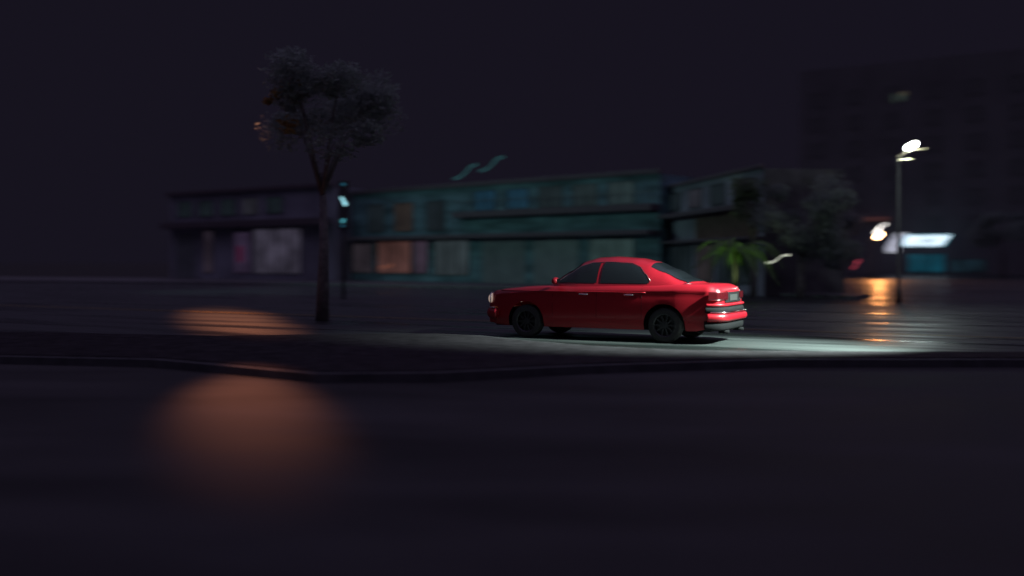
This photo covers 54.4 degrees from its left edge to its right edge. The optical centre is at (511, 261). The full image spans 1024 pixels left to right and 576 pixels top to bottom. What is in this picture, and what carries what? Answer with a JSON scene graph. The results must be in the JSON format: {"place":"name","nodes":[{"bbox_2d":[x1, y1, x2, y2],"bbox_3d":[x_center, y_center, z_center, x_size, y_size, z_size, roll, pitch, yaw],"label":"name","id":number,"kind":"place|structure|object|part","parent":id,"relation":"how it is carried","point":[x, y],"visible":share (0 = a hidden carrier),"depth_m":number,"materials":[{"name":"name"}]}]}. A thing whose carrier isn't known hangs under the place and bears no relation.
{"place":"outdoors","nodes":[
{"label":"outdoors","id":0,"kind":"place"},
{"bbox_2d":[0,263,170,277],"bbox_3d":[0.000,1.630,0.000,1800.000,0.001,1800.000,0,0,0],"label":"ground","id":1,"kind":"structure","parent":0,"point":[117,270],"depth_m":177.07,"materials":[{"name":"soil"}]},
{"bbox_2d":[0,277,869,298],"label":"pavement","id":2,"kind":"structure","parent":0,"point":[314,282],"depth_m":68.68,"materials":[{"name":"grey concrete"}]},
{"bbox_2d":[160,182,388,280],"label":"shop building","id":3,"kind":"structure","parent":2,"relation":"on","point":[267,233],"depth_m":79.78,"materials":[{"name":"grey"}]},
{"bbox_2d":[177,201,191,217],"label":"window","id":4,"kind":"structure","parent":3,"relation":"in","point":[184,209],"depth_m":84.87,"materials":[{"name":"grey glass"}]},
{"bbox_2d":[198,200,213,216],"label":"window","id":5,"kind":"structure","parent":3,"relation":"in","point":[205,208],"depth_m":83.31,"materials":[{"name":"grey glass"}]},
{"bbox_2d":[203,230,212,272],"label":"window","id":6,"kind":"structure","parent":3,"relation":"in","point":[207,234],"depth_m":83.16,"materials":[{"name":"grey glass"}]},
{"bbox_2d":[220,199,235,215],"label":"window","id":7,"kind":"structure","parent":3,"relation":"in","point":[227,206],"depth_m":81.76,"materials":[{"name":"grey glass"}]},
{"bbox_2d":[234,232,250,273],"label":"window","id":8,"kind":"structure","parent":3,"relation":"in","point":[243,239],"depth_m":80.71,"materials":[{"name":"purple glass"}]},
{"bbox_2d":[242,198,258,214],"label":"window","id":9,"kind":"structure","parent":3,"relation":"in","point":[250,206],"depth_m":80.20,"materials":[{"name":"grey glass"}]},
{"bbox_2d":[266,196,282,213],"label":"window","id":10,"kind":"structure","parent":3,"relation":"in","point":[274,205],"depth_m":78.66,"materials":[{"name":"grey glass"}]},
{"bbox_2d":[253,228,301,273],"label":"window","id":11,"kind":"structure","parent":3,"relation":"in","point":[275,250],"depth_m":78.47,"materials":[{"name":"grey glass"}]},
{"bbox_2d":[341,168,707,283],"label":"long building","id":12,"kind":"structure","parent":2,"relation":"on","point":[540,230],"depth_m":65.56,"materials":[{"name":"teal paint"}]},
{"bbox_2d":[352,243,372,272],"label":"window","id":13,"kind":"structure","parent":12,"relation":"in","point":[362,253],"depth_m":75.65,"materials":[{"name":"grey glass"}]},
{"bbox_2d":[367,203,384,232],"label":"window","id":14,"kind":"structure","parent":12,"relation":"in","point":[375,212],"depth_m":74.66,"materials":[{"name":"grey glass"}]},
{"bbox_2d":[377,241,411,273],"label":"window","id":15,"kind":"structure","parent":12,"relation":"in","point":[397,253],"depth_m":73.31,"materials":[{"name":"orange glass"}]},
{"bbox_2d":[394,202,412,231],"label":"window","id":16,"kind":"structure","parent":12,"relation":"in","point":[403,211],"depth_m":72.59,"materials":[{"name":"brown glass"}]},
{"bbox_2d":[413,240,427,273],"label":"window","id":17,"kind":"structure","parent":12,"relation":"in","point":[420,247],"depth_m":71.45,"materials":[{"name":"purple glass"}]},
{"bbox_2d":[426,200,444,230],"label":"window","id":18,"kind":"structure","parent":12,"relation":"in","point":[435,210],"depth_m":70.38,"materials":[{"name":"grey glass"}]},
{"bbox_2d":[434,239,468,275],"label":"window","id":19,"kind":"structure","parent":12,"relation":"in","point":[451,257],"depth_m":69.37,"materials":[{"name":"grey glass"}]},
{"bbox_2d":[474,190,495,210],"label":"window","id":20,"kind":"structure","parent":12,"relation":"in","point":[482,194],"depth_m":67.22,"materials":[{"name":"blue glass"}]},
{"bbox_2d":[506,187,528,209],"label":"window","id":21,"kind":"structure","parent":12,"relation":"in","point":[512,193],"depth_m":65.26,"materials":[{"name":"blue glass"}]},
{"bbox_2d":[538,185,562,207],"bbox_3d":[2.438,-4.100,63.455,1.977,1.400,0.060,0,0,42],"label":"window","id":22,"kind":"structure","parent":12,"relation":"in","point":[544,191],"depth_m":63.44,"materials":[{"name":"grey glass"}]},
{"bbox_2d":[573,183,596,206],"bbox_3d":[4.511,-4.100,61.622,1.864,1.400,0.060,0,0,42],"label":"window","id":23,"kind":"structure","parent":12,"relation":"in","point":[590,188],"depth_m":61.59,"materials":[{"name":"grey glass"}]},
{"bbox_2d":[589,238,634,260],"bbox_3d":[6.014,-0.250,60.278,3.370,2.300,0.061,0,0,42],"label":"window","id":24,"kind":"structure","parent":12,"relation":"in","point":[598,247],"depth_m":60.28,"materials":[{"name":"grey glass"}]},
{"bbox_2d":[607,181,634,204],"bbox_3d":[6.542,-4.100,59.815,1.952,1.400,0.060,0,0,42],"label":"window","id":25,"kind":"structure","parent":12,"relation":"in","point":[621,186],"depth_m":59.80,"materials":[{"name":"grey glass"}]},
{"bbox_2d":[658,164,843,295],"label":"corner building","id":26,"kind":"structure","parent":2,"relation":"on","point":[699,215],"depth_m":48.11,"materials":[{"name":"grey"}]},
{"bbox_2d":[670,192,680,211],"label":"window","id":27,"kind":"structure","parent":26,"relation":"in","point":[675,197],"depth_m":57.86,"materials":[{"name":"grey glass"}]},
{"bbox_2d":[670,245,691,274],"bbox_3d":[9.664,0.050,57.141,0.060,1.900,3.800,0,0,-10],"label":"window","id":28,"kind":"structure","parent":26,"relation":"in","point":[681,256],"depth_m":56.80,"materials":[{"name":"grey glass"}]},
{"bbox_2d":[688,187,701,209],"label":"window","id":29,"kind":"structure","parent":26,"relation":"in","point":[694,195],"depth_m":54.73,"materials":[{"name":"grey glass"}]},
{"bbox_2d":[695,244,713,281],"bbox_3d":[10.308,0.100,53.392,0.060,2.000,2.600,0,0,-10],"label":"window","id":30,"kind":"structure","parent":26,"relation":"in","point":[702,273],"depth_m":53.37,"materials":[{"name":"grey glass"}]},
{"bbox_2d":[710,183,725,205],"bbox_3d":[10.634,-3.450,51.520,0.060,1.100,2.000,0,0,-10],"label":"window","id":31,"kind":"structure","parent":26,"relation":"in","point":[717,192],"depth_m":51.41,"materials":[{"name":"grey glass"}]},
{"bbox_2d":[717,242,750,283],"bbox_3d":[10.995,0.100,49.452,0.060,2.000,4.200,0,0,-10],"label":"window","id":32,"kind":"structure","parent":26,"relation":"in","point":[722,272],"depth_m":49.98,"materials":[{"name":"grey glass"}]},
{"bbox_2d":[0,364,1023,575],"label":"road","id":33,"kind":"structure","parent":0,"point":[126,471],"depth_m":7.47,"materials":[{"name":"grey asphalt"}]},
{"bbox_2d":[0,335,1023,382],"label":"traffic island kerb","id":34,"kind":"structure","parent":33,"relation":"on","point":[337,377],"depth_m":14.53,"materials":[{"name":"concrete"}]},
{"bbox_2d":[0,331,1023,371],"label":"traffic island soil","id":35,"kind":"structure","parent":34,"relation":"on","point":[426,352],"depth_m":16.00,"materials":[{"name":"black soil"}]},
{"bbox_2d":[0,274,1023,351],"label":"road","id":36,"kind":"structure","parent":0,"point":[991,303],"depth_m":29.97,"materials":[{"name":"grey asphalt"}]},
{"bbox_2d":[255,45,407,320],"bbox_3d":[-5.113,-2.046,27.064,4.241,7.302,4.539,0,0,0],"label":"tree","id":37,"kind":"object","parent":36,"relation":"on","point":[359,101],"visible":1,"depth_m":26.36,"materials":[{"name":"green plant"}]},
{"bbox_2d":[338,180,348,298],"bbox_3d":[-7.120,-0.910,42.110,0.427,5.019,0.220,0,0,0],"label":"traffic light","id":38,"kind":"object","parent":36,"relation":"on","point":[343,205],"visible":0.98,"depth_m":42.02,"materials":[{"name":"grey metal"}]},
{"bbox_2d":[1,305,1023,338],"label":"line","id":39,"kind":"object","parent":36,"relation":"on","point":[488,320],"visible":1,"depth_m":27.32,"materials":[{"name":"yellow paint"}]},
{"bbox_2d":[46,293,1017,326],"bbox_3d":[3.175,1.596,32.303,64.591,0.001,5.766,0,0,28],"label":"lane line","id":40,"kind":"object","parent":36,"relation":"on","point":[489,303],"visible":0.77,"depth_m":32.32,"materials":[{"name":"white paint"}]},
{"bbox_2d":[487,257,746,342],"bbox_3d":[2.120,0.750,20.879,5.340,1.700,2.270,0,0,28],"label":"red saloon car","id":41,"kind":"object","parent":36,"relation":"on","point":[661,302],"visible":1,"depth_m":19.96,"materials":[{"name":"red paint"}]},
{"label":"front side window","id":42,"kind":"part","parent":41,"relation":"part of","materials":[{"name":"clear glass"}]},
{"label":"rear side window","id":43,"kind":"part","parent":41,"relation":"part of","materials":[{"name":"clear glass"}]},
{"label":"rear window","id":44,"kind":"part","parent":41,"relation":"part of","materials":[{"name":"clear glass"}]},
{"bbox_2d":[689,238,784,285],"bbox_3d":[8.790,0.337,39.966,4.157,2.534,3.612,0,0,0],"label":"fern palm","id":45,"kind":"object","parent":36,"relation":"on","point":[735,252],"visible":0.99,"depth_m":39.53,"materials":[{"name":"green plant"}]},
{"bbox_2d":[728,175,768,296],"bbox_3d":[10.513,-1.135,44.691,1.631,5.484,2.349,0,0,42],"label":"tree","id":46,"kind":"object","parent":36,"relation":"on","point":[748,191],"visible":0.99,"depth_m":44.38,"materials":[{"name":"green plant"}]},
{"bbox_2d":[747,173,865,297],"bbox_3d":[12.892,-1.113,43.512,4.910,5.442,3.992,0,0,21],"label":"tree","id":47,"kind":"object","parent":36,"relation":"on","point":[831,251],"visible":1,"depth_m":42.70,"materials":[{"name":"green plant"}]},
{"bbox_2d":[844,209,867,235],"bbox_3d":[17.884,-1.555,57.739,4.812,6.321,4.249,0,0,33],"label":"tree","id":48,"kind":"object","parent":36,"relation":"on","point":[850,221],"visible":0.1,"depth_m":57.66,"materials":[{"name":"green plant"}]},
{"bbox_2d":[869,233,881,277],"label":"street lamp","id":49,"kind":"object","parent":36,"relation":"on","point":[876,237],"visible":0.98,"depth_m":94.42,"materials":[{"name":"grey"}]},
{"bbox_2d":[874,224,885,275],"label":"street lamp","id":50,"kind":"object","parent":36,"relation":"on","point":[877,247],"visible":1,"depth_m":96.97,"materials":[{"name":"white"}]},
{"bbox_2d":[895,141,927,302],"bbox_3d":[14.893,-1.438,37.698,1.093,6.076,1.616,0,0,0],"label":"street lamp","id":51,"kind":"object","parent":36,"relation":"on","point":[898,290],"visible":1,"depth_m":38.34,"materials":[{"name":"grey metal"}]},
{"bbox_2d":[965,209,1023,276],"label":"tree","id":52,"kind":"object","parent":36,"relation":"on","point":[983,232],"visible":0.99,"depth_m":98.91,"materials":[{"name":"green plant"}]},
{"bbox_2d":[0,0,1023,262],"label":"sky","id":53,"kind":"structure","parent":0,"point":[108,108],"materials":[{"name":"black"}]},
{"bbox_2d":[800,48,1023,274],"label":"apartment block","id":54,"kind":"structure","parent":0,"point":[960,118],"depth_m":119.72,"materials":[{"name":"black"}]},
{"bbox_2d":[809,143,824,157],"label":"window","id":55,"kind":"structure","parent":54,"relation":"in","point":[817,150],"depth_m":126.75,"materials":[{"name":"grey glass"}]},
{"bbox_2d":[809,118,824,132],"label":"window","id":56,"kind":"structure","parent":54,"relation":"in","point":[816,125],"depth_m":126.78,"materials":[{"name":"grey glass"}]},
{"bbox_2d":[809,93,824,107],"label":"window","id":57,"kind":"structure","parent":54,"relation":"in","point":[816,99],"depth_m":126.82,"materials":[{"name":"grey glass"}]},
{"bbox_2d":[846,192,862,206],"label":"window","id":58,"kind":"structure","parent":54,"relation":"in","point":[860,194],"depth_m":124.00,"materials":[{"name":"grey glass"}]},
{"bbox_2d":[846,166,862,180],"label":"window","id":59,"kind":"structure","parent":54,"relation":"in","point":[852,173],"depth_m":124.27,"materials":[{"name":"grey glass"}]},
{"bbox_2d":[846,141,862,155],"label":"window","id":60,"kind":"structure","parent":54,"relation":"in","point":[853,148],"depth_m":124.27,"materials":[{"name":"grey glass"}]},
{"bbox_2d":[846,115,862,130],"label":"window","id":61,"kind":"structure","parent":54,"relation":"in","point":[855,122],"depth_m":124.27,"materials":[{"name":"grey glass"}]},
{"bbox_2d":[846,89,862,104],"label":"window","id":62,"kind":"structure","parent":54,"relation":"in","point":[852,96],"depth_m":124.27,"materials":[{"name":"grey glass"}]},
{"bbox_2d":[847,221,862,232],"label":"window","id":63,"kind":"structure","parent":54,"relation":"in","point":[858,227],"depth_m":124.09,"materials":[{"name":"grey glass"}]},
{"bbox_2d":[884,217,900,231],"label":"window","id":64,"kind":"structure","parent":54,"relation":"in","point":[891,224],"depth_m":121.87,"materials":[{"name":"grey glass"}]},
{"bbox_2d":[884,191,900,205],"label":"window","id":65,"kind":"structure","parent":54,"relation":"in","point":[890,197],"depth_m":121.88,"materials":[{"name":"grey glass"}]},
{"bbox_2d":[884,164,900,179],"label":"window","id":66,"kind":"structure","parent":54,"relation":"in","point":[890,171],"depth_m":121.90,"materials":[{"name":"grey glass"}]},
{"bbox_2d":[884,138,900,153],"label":"window","id":67,"kind":"structure","parent":54,"relation":"in","point":[891,146],"depth_m":121.81,"materials":[{"name":"grey glass"}]},
{"bbox_2d":[884,112,900,127],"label":"window","id":68,"kind":"structure","parent":54,"relation":"in","point":[893,119],"depth_m":121.81,"materials":[{"name":"grey glass"}]},
{"bbox_2d":[884,86,900,101],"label":"window","id":69,"kind":"structure","parent":54,"relation":"in","point":[888,91],"depth_m":121.87,"materials":[{"name":"grey glass"}]},
{"bbox_2d":[885,233,951,251],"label":"shop sign","id":70,"kind":"object","parent":54,"relation":"attached to","point":[925,240],"visible":0.88,"depth_m":115.65,"materials":[{"name":"white plastic"}]},
{"bbox_2d":[908,254,944,271],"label":"window","id":71,"kind":"structure","parent":54,"relation":"in","point":[916,262],"depth_m":119.69,"materials":[{"name":"teal glass"}]},
{"bbox_2d":[924,216,941,230],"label":"window","id":72,"kind":"structure","parent":54,"relation":"in","point":[931,223],"depth_m":119.29,"materials":[{"name":"grey glass"}]},
{"bbox_2d":[924,189,941,204],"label":"window","id":73,"kind":"structure","parent":54,"relation":"in","point":[931,197],"depth_m":119.28,"materials":[{"name":"grey glass"}]},
{"bbox_2d":[924,162,941,177],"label":"window","id":74,"kind":"structure","parent":54,"relation":"in","point":[931,170],"depth_m":119.28,"materials":[{"name":"grey glass"}]},
{"bbox_2d":[924,136,941,151],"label":"window","id":75,"kind":"structure","parent":54,"relation":"in","point":[933,143],"depth_m":119.28,"materials":[{"name":"grey glass"}]},
{"bbox_2d":[924,109,941,124],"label":"window","id":76,"kind":"structure","parent":54,"relation":"in","point":[934,116],"depth_m":119.31,"materials":[{"name":"grey glass"}]},
{"bbox_2d":[924,82,941,97],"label":"window","id":77,"kind":"structure","parent":54,"relation":"in","point":[931,90],"depth_m":119.28,"materials":[{"name":"grey glass"}]},
{"bbox_2d":[949,259,986,271],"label":"window","id":78,"kind":"structure","parent":54,"relation":"in","point":[955,265],"depth_m":117.18,"materials":[{"name":"grey glass"}]},
{"bbox_2d":[966,215,983,230],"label":"window","id":79,"kind":"structure","parent":54,"relation":"in","point":[971,220],"depth_m":117.00,"materials":[{"name":"grey glass"}]},
{"bbox_2d":[966,188,983,203],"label":"window","id":80,"kind":"structure","parent":54,"relation":"in","point":[973,195],"depth_m":116.83,"materials":[{"name":"grey glass"}]},
{"bbox_2d":[966,160,983,175],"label":"window","id":81,"kind":"structure","parent":54,"relation":"in","point":[973,168],"depth_m":116.77,"materials":[{"name":"grey glass"}]},
{"bbox_2d":[966,133,983,148],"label":"window","id":82,"kind":"structure","parent":54,"relation":"in","point":[976,140],"depth_m":116.77,"materials":[{"name":"grey glass"}]},
{"bbox_2d":[966,105,983,121],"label":"window","id":83,"kind":"structure","parent":54,"relation":"in","point":[973,113],"depth_m":116.80,"materials":[{"name":"grey glass"}]},
{"bbox_2d":[966,78,983,94],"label":"window","id":84,"kind":"structure","parent":54,"relation":"in","point":[973,86],"depth_m":116.77,"materials":[{"name":"grey glass"}]},
{"bbox_2d":[1009,186,1023,201],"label":"window","id":85,"kind":"structure","parent":54,"relation":"in","point":[1016,194],"depth_m":114.43,"materials":[{"name":"grey glass"}]},
{"bbox_2d":[1009,158,1023,174],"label":"window","id":86,"kind":"structure","parent":54,"relation":"in","point":[1016,166],"depth_m":114.43,"materials":[{"name":"grey glass"}]},
{"bbox_2d":[1009,130,1023,146],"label":"window","id":87,"kind":"structure","parent":54,"relation":"in","point":[1016,138],"depth_m":114.43,"materials":[{"name":"grey glass"}]},
{"bbox_2d":[1009,102,1023,118],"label":"window","id":88,"kind":"structure","parent":54,"relation":"in","point":[1016,110],"depth_m":114.43,"materials":[{"name":"grey glass"}]},
{"bbox_2d":[1009,74,1023,90],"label":"window","id":89,"kind":"structure","parent":54,"relation":"in","point":[1016,82],"depth_m":114.43,"materials":[{"name":"grey glass"}]}
]}

